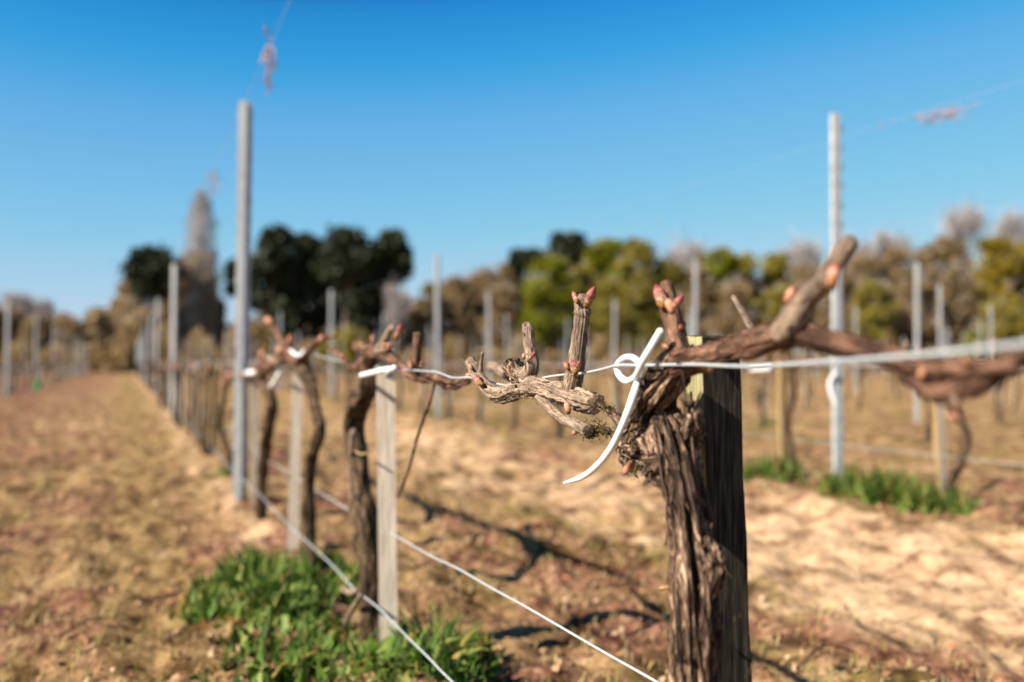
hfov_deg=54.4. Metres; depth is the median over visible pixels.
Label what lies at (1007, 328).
broadleaf tree
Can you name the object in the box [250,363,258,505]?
wooden stake
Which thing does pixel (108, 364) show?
undergrowth
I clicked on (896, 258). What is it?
bare tree
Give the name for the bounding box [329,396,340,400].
weed patch
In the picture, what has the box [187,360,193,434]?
grapevine
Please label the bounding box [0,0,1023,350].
sky
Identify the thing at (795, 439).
trellis wire
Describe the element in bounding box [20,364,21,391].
wooden stake
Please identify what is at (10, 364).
grapevine
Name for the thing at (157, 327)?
steel post
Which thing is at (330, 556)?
weed patch
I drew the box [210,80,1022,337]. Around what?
trellis wire
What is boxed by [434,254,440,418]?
steel post
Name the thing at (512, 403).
wooden stake
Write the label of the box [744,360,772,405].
grapevine
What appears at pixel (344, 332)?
broadleaf tree
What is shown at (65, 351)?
steel post
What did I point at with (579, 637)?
trellis wire
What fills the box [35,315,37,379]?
steel post
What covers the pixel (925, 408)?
wooden stake
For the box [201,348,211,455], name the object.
grapevine
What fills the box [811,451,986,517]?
weed patch
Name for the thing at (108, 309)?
broadleaf tree
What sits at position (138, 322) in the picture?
broadleaf tree
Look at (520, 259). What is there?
pine tree
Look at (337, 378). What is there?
wooden stake
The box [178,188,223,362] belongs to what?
poplar tree
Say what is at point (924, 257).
tree
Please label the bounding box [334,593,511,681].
weed patch
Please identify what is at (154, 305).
broadleaf tree
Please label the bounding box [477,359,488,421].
grapevine
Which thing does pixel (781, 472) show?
weed patch
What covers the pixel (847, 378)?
wooden stake
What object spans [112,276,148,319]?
broadleaf tree
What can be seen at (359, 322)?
pine tree
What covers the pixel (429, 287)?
broadleaf tree
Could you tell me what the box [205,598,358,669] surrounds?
weed patch
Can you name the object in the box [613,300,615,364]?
steel post
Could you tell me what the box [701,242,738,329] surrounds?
broadleaf tree
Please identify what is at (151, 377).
grapevine
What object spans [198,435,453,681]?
trellis wire
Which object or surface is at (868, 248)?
bare tree
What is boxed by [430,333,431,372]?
steel post
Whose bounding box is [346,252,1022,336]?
trellis wire
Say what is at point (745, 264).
broadleaf tree
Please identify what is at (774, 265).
broadleaf tree
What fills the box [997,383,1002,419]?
wooden stake
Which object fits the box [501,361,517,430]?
grapevine
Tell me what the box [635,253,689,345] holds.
broadleaf tree
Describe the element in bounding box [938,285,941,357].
steel post
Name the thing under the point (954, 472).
grapevine
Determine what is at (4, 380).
wooden stake
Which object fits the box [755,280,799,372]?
broadleaf tree
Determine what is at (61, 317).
broadleaf tree
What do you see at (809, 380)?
wooden stake
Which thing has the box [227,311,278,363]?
broadleaf tree
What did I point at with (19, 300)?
bare tree
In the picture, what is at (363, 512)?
grapevine
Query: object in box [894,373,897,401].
wooden stake
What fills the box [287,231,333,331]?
pine tree
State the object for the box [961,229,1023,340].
broadleaf tree
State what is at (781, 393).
wooden stake
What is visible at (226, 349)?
steel post
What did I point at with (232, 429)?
wooden stake
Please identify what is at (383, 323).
steel post
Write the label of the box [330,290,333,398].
steel post
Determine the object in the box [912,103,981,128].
dried tendril
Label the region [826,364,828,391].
wooden stake
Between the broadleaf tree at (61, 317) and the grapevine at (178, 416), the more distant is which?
the broadleaf tree at (61, 317)
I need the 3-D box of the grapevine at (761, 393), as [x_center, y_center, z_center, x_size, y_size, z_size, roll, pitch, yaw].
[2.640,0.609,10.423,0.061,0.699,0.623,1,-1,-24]
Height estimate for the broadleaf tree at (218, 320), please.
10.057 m
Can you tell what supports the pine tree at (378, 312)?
on the ground at (950, 545)
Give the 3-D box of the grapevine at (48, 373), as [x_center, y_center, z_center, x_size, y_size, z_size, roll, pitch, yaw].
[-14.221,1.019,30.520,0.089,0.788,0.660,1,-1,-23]
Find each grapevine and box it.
[1,361,3,395]
[9,362,12,393]
[13,359,16,393]
[18,364,20,391]
[22,364,27,390]
[32,363,34,387]
[42,362,44,385]
[47,361,49,384]
[146,361,150,387]
[151,363,153,391]
[154,363,157,396]
[157,356,162,398]
[159,364,162,404]
[161,360,166,407]
[167,364,170,409]
[170,359,177,420]
[176,356,182,427]
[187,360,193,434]
[194,365,201,445]
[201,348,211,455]
[216,354,234,476]
[222,350,277,519]
[249,317,336,568]
[282,363,287,389]
[290,364,293,390]
[315,363,318,385]
[322,360,327,396]
[328,325,471,643]
[332,360,340,397]
[344,361,350,401]
[397,360,405,409]
[419,352,433,411]
[438,358,460,419]
[452,359,463,394]
[461,236,1023,681]
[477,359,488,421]
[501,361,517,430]
[539,359,554,379]
[541,356,567,439]
[587,362,600,391]
[594,358,632,432]
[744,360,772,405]
[745,367,776,428]
[762,349,826,469]
[762,363,776,396]
[787,366,822,408]
[799,366,824,397]
[820,366,831,391]
[843,362,858,399]
[847,362,877,410]
[883,368,898,402]
[887,339,1020,498]
[887,369,889,390]
[920,358,935,417]
[923,401,931,441]
[993,386,1002,422]
[1013,368,1023,409]
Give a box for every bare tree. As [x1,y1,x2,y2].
[0,288,40,314]
[26,295,57,319]
[381,270,413,355]
[657,227,710,296]
[776,226,827,274]
[826,227,877,270]
[862,221,913,286]
[872,239,923,345]
[927,232,978,349]
[932,186,994,339]
[987,198,1023,282]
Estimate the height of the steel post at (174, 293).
2.165 m
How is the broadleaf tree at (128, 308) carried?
on the ground at (950, 545)
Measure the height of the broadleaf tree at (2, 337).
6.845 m
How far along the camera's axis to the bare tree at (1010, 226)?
94.32 m
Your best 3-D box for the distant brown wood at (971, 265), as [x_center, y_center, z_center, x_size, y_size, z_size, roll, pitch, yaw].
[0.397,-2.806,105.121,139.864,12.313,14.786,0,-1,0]
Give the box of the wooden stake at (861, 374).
[858,366,862,402]
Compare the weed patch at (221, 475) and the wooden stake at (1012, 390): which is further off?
the wooden stake at (1012, 390)
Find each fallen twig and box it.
[58,616,112,637]
[470,636,500,642]
[795,643,856,670]
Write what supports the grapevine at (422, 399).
on the ground at (950, 545)
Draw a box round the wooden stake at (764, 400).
[762,370,766,427]
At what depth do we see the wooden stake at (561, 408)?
8.39 m
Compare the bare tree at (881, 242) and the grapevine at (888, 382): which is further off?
the bare tree at (881, 242)
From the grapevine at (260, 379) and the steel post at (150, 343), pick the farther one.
the steel post at (150, 343)
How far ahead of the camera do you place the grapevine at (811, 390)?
18.67 m
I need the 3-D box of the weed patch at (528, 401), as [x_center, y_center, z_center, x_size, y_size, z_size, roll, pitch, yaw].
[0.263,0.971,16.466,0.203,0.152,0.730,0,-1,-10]
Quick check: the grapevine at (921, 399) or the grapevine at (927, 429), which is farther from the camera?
the grapevine at (921, 399)
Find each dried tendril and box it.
[204,168,221,199]
[260,24,277,95]
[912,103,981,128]
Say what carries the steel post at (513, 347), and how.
on the ground at (950, 545)
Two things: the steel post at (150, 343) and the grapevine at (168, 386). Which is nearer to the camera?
the grapevine at (168, 386)
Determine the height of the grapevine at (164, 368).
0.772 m
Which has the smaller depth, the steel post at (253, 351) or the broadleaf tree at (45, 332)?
the steel post at (253, 351)
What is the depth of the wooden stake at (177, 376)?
11.49 m
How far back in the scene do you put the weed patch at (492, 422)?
10.12 m
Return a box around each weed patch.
[163,533,356,633]
[189,629,445,681]
[201,461,249,480]
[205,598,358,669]
[289,542,359,587]
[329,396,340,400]
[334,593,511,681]
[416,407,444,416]
[489,414,510,425]
[523,399,532,403]
[743,443,819,488]
[744,418,777,427]
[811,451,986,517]
[895,408,914,417]
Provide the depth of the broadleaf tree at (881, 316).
75.36 m
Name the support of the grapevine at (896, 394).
on the ground at (950, 545)
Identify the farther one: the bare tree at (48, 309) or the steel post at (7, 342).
the bare tree at (48, 309)
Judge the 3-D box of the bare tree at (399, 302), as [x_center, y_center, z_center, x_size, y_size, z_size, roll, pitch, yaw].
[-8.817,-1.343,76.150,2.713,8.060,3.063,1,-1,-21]
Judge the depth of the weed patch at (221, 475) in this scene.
5.80 m
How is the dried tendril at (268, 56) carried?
hanging from the trellis wire at (235, 122)
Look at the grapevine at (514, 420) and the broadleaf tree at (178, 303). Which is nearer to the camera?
the grapevine at (514, 420)
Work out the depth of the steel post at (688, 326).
28.09 m
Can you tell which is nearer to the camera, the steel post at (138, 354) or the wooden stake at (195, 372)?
the wooden stake at (195, 372)
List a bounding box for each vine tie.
[244,370,256,376]
[269,372,280,387]
[289,349,304,356]
[359,365,399,380]
[563,328,663,483]
[750,367,771,370]
[828,372,836,404]
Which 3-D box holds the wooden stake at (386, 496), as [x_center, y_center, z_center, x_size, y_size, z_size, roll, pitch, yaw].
[-0.287,0.474,2.294,0.054,0.856,0.041,0,-1,-8]
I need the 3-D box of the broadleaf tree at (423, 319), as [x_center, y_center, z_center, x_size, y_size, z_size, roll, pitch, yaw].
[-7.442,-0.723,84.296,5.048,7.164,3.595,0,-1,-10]
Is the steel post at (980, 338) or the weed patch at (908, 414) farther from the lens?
the steel post at (980, 338)
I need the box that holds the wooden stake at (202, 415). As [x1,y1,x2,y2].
[200,368,204,440]
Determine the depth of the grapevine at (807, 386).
14.28 m
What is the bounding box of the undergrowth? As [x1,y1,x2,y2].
[0,316,959,372]
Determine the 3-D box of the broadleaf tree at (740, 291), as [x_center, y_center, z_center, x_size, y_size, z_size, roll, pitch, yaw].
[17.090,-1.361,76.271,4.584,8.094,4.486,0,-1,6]
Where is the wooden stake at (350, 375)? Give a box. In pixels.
[348,370,351,398]
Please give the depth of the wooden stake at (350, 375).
16.30 m
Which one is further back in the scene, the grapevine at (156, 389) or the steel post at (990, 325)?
the steel post at (990, 325)
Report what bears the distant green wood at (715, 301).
on the ground at (950, 545)
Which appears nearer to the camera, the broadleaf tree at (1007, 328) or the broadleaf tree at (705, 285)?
the broadleaf tree at (1007, 328)
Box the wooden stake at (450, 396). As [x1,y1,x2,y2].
[448,368,451,418]
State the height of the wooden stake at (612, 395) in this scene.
0.822 m
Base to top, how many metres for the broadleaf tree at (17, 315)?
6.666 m
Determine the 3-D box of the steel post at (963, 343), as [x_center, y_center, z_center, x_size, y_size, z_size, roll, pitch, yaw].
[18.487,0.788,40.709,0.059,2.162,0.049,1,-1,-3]
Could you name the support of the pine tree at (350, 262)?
on the ground at (950, 545)
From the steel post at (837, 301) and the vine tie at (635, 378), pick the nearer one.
the vine tie at (635, 378)
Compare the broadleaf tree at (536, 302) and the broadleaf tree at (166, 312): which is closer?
the broadleaf tree at (536, 302)
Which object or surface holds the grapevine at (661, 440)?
on the ground at (950, 545)
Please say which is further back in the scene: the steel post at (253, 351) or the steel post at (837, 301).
the steel post at (253, 351)
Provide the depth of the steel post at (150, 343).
26.28 m
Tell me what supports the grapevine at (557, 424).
on the ground at (950, 545)
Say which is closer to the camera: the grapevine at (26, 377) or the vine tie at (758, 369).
the vine tie at (758, 369)
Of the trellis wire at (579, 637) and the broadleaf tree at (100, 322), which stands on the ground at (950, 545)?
the broadleaf tree at (100, 322)
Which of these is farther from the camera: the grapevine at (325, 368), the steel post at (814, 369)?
the steel post at (814, 369)
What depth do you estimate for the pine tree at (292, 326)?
85.97 m
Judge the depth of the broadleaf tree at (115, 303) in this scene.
89.35 m
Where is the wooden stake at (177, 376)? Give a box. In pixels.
[176,366,178,415]
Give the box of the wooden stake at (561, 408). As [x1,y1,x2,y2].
[559,365,564,439]
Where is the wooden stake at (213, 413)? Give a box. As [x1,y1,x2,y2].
[209,365,218,455]
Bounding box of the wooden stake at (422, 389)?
[421,365,424,410]
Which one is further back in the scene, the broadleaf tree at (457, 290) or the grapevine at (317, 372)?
the broadleaf tree at (457, 290)
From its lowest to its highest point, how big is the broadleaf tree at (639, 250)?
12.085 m
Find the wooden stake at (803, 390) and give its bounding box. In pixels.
[802,366,805,407]
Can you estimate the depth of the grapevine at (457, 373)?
20.09 m
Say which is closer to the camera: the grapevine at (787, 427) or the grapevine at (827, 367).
the grapevine at (787, 427)
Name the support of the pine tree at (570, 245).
on the ground at (950, 545)
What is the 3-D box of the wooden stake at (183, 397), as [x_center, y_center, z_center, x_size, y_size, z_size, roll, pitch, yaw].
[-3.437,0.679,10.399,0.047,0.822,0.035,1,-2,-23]
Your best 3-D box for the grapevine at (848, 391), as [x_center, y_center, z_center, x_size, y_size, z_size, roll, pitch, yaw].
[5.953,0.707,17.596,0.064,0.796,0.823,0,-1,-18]
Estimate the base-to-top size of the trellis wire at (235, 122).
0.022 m
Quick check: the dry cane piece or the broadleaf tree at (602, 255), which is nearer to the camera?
the dry cane piece
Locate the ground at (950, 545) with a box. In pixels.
[0,371,1023,681]
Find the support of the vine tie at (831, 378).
attached to the steel post at (837, 301)
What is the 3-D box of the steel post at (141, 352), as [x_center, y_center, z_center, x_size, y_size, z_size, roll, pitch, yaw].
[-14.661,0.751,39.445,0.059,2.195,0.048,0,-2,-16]
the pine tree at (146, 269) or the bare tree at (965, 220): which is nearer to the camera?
the pine tree at (146, 269)
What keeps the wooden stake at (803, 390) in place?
on the ground at (950, 545)
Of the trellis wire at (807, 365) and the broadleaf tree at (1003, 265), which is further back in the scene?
the broadleaf tree at (1003, 265)
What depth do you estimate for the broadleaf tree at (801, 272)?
83.44 m
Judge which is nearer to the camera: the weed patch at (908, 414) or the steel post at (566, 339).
the weed patch at (908, 414)
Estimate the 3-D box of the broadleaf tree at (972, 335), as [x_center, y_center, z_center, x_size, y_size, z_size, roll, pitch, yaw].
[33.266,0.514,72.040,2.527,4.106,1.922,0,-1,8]
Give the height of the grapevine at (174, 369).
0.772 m
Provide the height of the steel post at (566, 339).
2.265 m
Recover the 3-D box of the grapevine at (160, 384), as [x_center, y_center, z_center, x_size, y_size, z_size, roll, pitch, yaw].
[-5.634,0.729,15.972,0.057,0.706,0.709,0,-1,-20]
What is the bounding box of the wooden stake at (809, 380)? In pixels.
[808,370,810,397]
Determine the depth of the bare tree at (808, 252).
99.23 m
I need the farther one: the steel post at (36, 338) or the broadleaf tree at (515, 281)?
the broadleaf tree at (515, 281)
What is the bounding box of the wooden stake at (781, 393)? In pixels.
[777,361,786,462]
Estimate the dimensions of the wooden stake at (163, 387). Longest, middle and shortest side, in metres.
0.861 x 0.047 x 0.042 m
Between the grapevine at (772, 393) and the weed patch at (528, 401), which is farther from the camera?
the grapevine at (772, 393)
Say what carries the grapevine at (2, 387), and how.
on the ground at (950, 545)
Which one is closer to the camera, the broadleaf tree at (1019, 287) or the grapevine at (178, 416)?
the grapevine at (178, 416)
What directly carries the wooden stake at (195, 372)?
on the ground at (950, 545)
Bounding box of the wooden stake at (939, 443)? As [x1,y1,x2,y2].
[931,402,946,496]
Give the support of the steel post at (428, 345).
on the ground at (950, 545)
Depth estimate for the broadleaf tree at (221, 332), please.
91.82 m
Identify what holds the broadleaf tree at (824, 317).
on the ground at (950, 545)
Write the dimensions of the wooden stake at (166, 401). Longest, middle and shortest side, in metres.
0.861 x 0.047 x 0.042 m
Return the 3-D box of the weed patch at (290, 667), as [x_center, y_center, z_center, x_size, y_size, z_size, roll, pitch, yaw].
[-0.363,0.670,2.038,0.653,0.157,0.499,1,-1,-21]
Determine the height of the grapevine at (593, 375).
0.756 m
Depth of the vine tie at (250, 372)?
4.24 m
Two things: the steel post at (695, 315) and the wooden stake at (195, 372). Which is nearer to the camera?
the wooden stake at (195, 372)
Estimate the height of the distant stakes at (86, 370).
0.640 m
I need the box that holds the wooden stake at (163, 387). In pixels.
[161,363,164,403]
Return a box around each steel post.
[5,300,9,395]
[23,339,24,375]
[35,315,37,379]
[53,326,55,366]
[64,331,65,379]
[74,336,75,377]
[137,342,138,367]
[141,332,142,379]
[143,325,144,382]
[148,314,151,385]
[155,298,159,394]
[170,264,177,416]
[211,335,212,366]
[226,330,226,368]
[232,100,252,499]
[253,340,254,362]
[278,312,281,389]
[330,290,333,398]
[383,313,384,334]
[428,326,429,383]
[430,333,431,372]
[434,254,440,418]
[484,327,485,368]
[487,293,490,380]
[506,315,507,383]
[512,333,513,357]
[566,319,567,360]
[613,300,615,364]
[687,319,688,334]
[689,307,691,334]
[693,260,698,334]
[814,352,815,379]
[830,113,844,479]
[855,307,856,392]
[915,262,919,422]
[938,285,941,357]
[945,326,946,358]
[963,334,964,356]
[979,321,981,359]
[989,305,991,393]
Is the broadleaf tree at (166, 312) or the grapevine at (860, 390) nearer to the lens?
the grapevine at (860, 390)
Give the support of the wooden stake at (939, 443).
on the ground at (950, 545)
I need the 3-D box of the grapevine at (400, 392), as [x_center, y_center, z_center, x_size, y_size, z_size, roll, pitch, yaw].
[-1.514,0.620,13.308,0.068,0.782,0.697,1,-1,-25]
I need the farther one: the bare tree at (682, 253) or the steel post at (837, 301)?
the bare tree at (682, 253)
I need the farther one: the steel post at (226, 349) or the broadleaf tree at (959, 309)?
the broadleaf tree at (959, 309)
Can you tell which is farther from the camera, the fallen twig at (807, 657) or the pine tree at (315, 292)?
the pine tree at (315, 292)
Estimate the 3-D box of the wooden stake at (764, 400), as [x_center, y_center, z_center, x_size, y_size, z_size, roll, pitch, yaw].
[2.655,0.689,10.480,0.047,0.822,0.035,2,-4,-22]
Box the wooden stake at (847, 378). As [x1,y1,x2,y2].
[847,364,848,390]
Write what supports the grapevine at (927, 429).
on the ground at (950, 545)
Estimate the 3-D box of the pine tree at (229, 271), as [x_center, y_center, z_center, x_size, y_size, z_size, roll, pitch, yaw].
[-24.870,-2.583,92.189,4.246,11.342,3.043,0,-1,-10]
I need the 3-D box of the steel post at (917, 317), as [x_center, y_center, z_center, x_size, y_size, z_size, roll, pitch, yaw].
[4.822,0.160,11.847,0.068,2.187,0.049,1,-1,-3]
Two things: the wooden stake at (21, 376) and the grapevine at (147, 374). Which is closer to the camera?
the wooden stake at (21, 376)
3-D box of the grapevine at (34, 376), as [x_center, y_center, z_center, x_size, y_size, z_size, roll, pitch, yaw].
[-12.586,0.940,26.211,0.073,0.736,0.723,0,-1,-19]
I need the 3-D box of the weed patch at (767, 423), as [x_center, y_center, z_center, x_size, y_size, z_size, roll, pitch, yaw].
[2.627,0.843,10.393,0.304,0.174,0.403,1,-1,-21]
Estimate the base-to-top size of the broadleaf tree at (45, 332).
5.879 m
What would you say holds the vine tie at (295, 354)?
attached to the grapevine at (305, 374)
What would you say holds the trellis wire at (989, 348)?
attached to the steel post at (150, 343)
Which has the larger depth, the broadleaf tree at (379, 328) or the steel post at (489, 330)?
the broadleaf tree at (379, 328)
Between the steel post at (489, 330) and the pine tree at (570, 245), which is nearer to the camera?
the steel post at (489, 330)
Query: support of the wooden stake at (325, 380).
on the ground at (950, 545)
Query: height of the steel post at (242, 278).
2.220 m
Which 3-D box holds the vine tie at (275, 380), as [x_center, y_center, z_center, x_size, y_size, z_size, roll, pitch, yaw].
[-0.863,0.143,3.615,0.017,0.063,0.251,0,-1,-20]
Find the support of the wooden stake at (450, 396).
on the ground at (950, 545)
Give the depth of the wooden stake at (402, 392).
13.34 m
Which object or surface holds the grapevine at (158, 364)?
on the ground at (950, 545)
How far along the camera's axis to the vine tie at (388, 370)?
2.01 m
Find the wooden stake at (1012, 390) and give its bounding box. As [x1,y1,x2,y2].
[1011,377,1014,409]
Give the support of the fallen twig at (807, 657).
on the ground at (950, 545)
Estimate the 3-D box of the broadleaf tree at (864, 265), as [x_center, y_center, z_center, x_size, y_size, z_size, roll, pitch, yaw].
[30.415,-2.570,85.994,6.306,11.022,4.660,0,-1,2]
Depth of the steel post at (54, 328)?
33.32 m
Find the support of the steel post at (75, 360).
on the ground at (950, 545)
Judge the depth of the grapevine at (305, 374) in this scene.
3.09 m
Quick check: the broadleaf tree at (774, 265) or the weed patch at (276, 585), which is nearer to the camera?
the weed patch at (276, 585)
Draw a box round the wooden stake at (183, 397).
[181,367,185,425]
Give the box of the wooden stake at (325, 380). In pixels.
[324,364,326,395]
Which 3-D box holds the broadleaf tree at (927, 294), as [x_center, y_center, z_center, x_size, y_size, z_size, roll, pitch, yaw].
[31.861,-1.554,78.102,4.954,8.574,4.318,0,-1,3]
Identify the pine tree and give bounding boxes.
[76,333,100,371]
[114,241,187,309]
[125,341,154,371]
[221,255,261,298]
[231,222,306,322]
[262,301,314,347]
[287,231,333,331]
[295,254,376,348]
[308,224,385,372]
[349,243,396,343]
[349,313,379,339]
[367,227,414,351]
[507,247,546,284]
[544,230,593,273]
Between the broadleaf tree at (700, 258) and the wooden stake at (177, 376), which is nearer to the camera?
the wooden stake at (177, 376)
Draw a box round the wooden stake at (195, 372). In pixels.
[193,362,197,432]
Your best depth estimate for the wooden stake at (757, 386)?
15.45 m
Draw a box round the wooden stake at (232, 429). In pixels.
[230,373,233,459]
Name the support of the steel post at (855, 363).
on the ground at (950, 545)
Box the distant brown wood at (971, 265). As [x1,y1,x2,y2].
[179,255,1021,350]
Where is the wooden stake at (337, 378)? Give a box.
[336,365,338,396]
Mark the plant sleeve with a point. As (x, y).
(37, 385)
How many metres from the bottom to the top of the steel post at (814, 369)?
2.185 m
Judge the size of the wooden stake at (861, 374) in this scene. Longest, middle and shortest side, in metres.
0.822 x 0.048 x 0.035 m
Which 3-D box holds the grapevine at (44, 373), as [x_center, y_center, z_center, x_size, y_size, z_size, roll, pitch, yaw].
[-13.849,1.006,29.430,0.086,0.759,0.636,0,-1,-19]
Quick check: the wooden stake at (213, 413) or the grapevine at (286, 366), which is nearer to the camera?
the wooden stake at (213, 413)
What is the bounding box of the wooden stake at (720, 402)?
[686,335,751,681]
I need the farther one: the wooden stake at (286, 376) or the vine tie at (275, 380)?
the wooden stake at (286, 376)
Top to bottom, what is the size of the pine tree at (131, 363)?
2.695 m
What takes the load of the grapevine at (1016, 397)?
on the ground at (950, 545)
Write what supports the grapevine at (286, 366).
on the ground at (950, 545)
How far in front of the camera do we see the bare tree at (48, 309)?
97.91 m
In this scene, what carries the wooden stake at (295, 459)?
on the ground at (950, 545)
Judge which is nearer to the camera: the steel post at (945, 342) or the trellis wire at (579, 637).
the trellis wire at (579, 637)
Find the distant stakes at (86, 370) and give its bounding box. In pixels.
[0,364,1022,378]
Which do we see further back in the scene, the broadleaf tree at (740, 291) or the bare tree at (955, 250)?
the bare tree at (955, 250)
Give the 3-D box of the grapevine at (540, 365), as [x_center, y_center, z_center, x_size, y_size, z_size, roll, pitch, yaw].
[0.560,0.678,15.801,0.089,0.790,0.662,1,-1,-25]
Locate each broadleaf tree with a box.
[0,299,30,344]
[0,306,23,352]
[15,306,63,353]
[47,310,71,333]
[52,311,88,353]
[76,304,118,363]
[101,312,148,371]
[103,305,113,350]
[109,296,146,348]
[110,280,124,326]
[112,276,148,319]
[130,303,164,359]
[152,302,163,327]
[160,263,188,356]
[177,253,194,345]
[204,271,223,349]
[214,294,231,356]
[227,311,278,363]
[316,323,375,372]
[375,297,412,353]
[398,292,453,352]
[419,278,451,361]
[433,270,483,365]
[465,262,509,350]
[470,277,523,357]
[494,256,530,333]
[517,271,563,370]
[520,244,579,352]
[561,261,599,346]
[579,236,634,282]
[586,272,642,362]
[612,235,661,352]
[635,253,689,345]
[679,261,721,335]
[688,247,718,326]
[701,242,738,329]
[708,274,761,368]
[711,248,765,320]
[751,245,793,319]
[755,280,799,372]
[786,257,824,324]
[812,267,858,335]
[842,273,907,371]
[844,248,897,300]
[892,269,950,352]
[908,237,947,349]
[925,260,981,347]
[957,323,988,359]
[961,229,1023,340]
[969,297,1023,359]
[1006,240,1023,309]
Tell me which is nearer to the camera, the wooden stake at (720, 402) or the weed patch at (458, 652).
the wooden stake at (720, 402)
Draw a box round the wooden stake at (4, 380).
[4,365,5,395]
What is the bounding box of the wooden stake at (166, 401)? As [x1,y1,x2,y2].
[164,364,167,407]
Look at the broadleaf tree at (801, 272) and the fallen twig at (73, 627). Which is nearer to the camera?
the fallen twig at (73, 627)
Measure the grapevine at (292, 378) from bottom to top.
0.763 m
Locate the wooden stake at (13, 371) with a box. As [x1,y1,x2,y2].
[11,365,14,393]
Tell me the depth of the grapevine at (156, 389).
19.41 m
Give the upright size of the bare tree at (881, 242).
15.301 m
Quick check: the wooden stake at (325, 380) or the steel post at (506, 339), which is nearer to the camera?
the wooden stake at (325, 380)
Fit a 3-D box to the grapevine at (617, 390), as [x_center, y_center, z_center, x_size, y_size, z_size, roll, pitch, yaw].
[0.753,0.494,7.398,0.064,0.741,0.746,0,-1,-16]
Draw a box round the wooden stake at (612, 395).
[610,368,616,441]
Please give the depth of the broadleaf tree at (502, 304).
79.39 m
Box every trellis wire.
[140,0,289,335]
[145,341,1023,385]
[186,402,658,681]
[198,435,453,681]
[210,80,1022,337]
[283,201,1023,335]
[285,381,1023,465]
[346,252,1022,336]
[405,364,877,365]
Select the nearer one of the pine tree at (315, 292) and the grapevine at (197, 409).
the grapevine at (197, 409)
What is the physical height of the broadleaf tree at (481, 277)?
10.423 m
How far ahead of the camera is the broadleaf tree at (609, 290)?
77.12 m
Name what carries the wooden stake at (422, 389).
on the ground at (950, 545)
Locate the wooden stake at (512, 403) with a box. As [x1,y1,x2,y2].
[511,402,513,421]
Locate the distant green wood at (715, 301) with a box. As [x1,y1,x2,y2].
[27,264,981,345]
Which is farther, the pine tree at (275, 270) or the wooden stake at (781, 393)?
the pine tree at (275, 270)
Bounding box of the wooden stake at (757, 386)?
[756,371,759,399]
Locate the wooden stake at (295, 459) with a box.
[287,373,302,550]
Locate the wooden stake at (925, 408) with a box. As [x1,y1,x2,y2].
[923,399,928,433]
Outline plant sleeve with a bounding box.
[35,380,40,390]
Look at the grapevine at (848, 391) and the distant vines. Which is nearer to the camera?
the grapevine at (848, 391)
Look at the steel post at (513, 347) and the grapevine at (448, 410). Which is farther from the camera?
the steel post at (513, 347)
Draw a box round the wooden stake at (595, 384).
[594,372,596,391]
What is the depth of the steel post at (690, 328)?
22.58 m
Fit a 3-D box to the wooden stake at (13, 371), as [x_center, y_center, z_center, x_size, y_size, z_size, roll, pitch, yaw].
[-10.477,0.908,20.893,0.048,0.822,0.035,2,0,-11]
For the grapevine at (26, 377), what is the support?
on the ground at (950, 545)
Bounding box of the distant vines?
[0,362,1023,379]
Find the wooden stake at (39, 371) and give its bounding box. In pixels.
[39,363,40,379]
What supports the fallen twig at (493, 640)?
on the ground at (950, 545)
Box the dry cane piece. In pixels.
[341,586,362,631]
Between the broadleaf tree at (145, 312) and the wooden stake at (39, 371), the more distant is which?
the broadleaf tree at (145, 312)
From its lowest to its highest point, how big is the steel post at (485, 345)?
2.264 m
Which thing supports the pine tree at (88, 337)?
on the ground at (950, 545)
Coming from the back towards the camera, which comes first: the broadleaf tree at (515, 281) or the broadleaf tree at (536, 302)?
the broadleaf tree at (515, 281)
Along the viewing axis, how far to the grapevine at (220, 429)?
5.81 m
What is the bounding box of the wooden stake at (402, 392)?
[401,372,402,409]
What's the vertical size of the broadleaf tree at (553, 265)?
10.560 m
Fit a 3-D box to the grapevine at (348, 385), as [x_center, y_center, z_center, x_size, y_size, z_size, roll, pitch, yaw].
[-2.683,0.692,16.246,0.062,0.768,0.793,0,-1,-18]
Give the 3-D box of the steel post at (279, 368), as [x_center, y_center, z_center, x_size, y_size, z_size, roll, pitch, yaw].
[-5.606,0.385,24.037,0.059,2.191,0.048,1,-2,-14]
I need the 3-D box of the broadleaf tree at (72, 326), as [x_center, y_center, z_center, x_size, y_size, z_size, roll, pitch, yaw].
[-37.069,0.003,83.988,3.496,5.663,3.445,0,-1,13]
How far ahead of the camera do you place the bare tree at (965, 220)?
91.17 m
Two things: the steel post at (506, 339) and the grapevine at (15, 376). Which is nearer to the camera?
the grapevine at (15, 376)
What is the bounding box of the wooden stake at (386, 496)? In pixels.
[376,361,397,642]
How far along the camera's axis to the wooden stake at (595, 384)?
20.80 m
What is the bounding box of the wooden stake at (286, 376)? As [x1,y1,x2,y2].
[286,363,287,390]
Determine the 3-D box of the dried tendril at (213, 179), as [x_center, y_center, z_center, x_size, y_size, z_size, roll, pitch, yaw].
[-2.012,-1.054,6.709,0.112,0.206,0.369,1,-1,-21]
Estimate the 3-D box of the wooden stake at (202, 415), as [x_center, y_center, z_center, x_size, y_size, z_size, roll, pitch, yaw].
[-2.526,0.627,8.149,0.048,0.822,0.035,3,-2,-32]

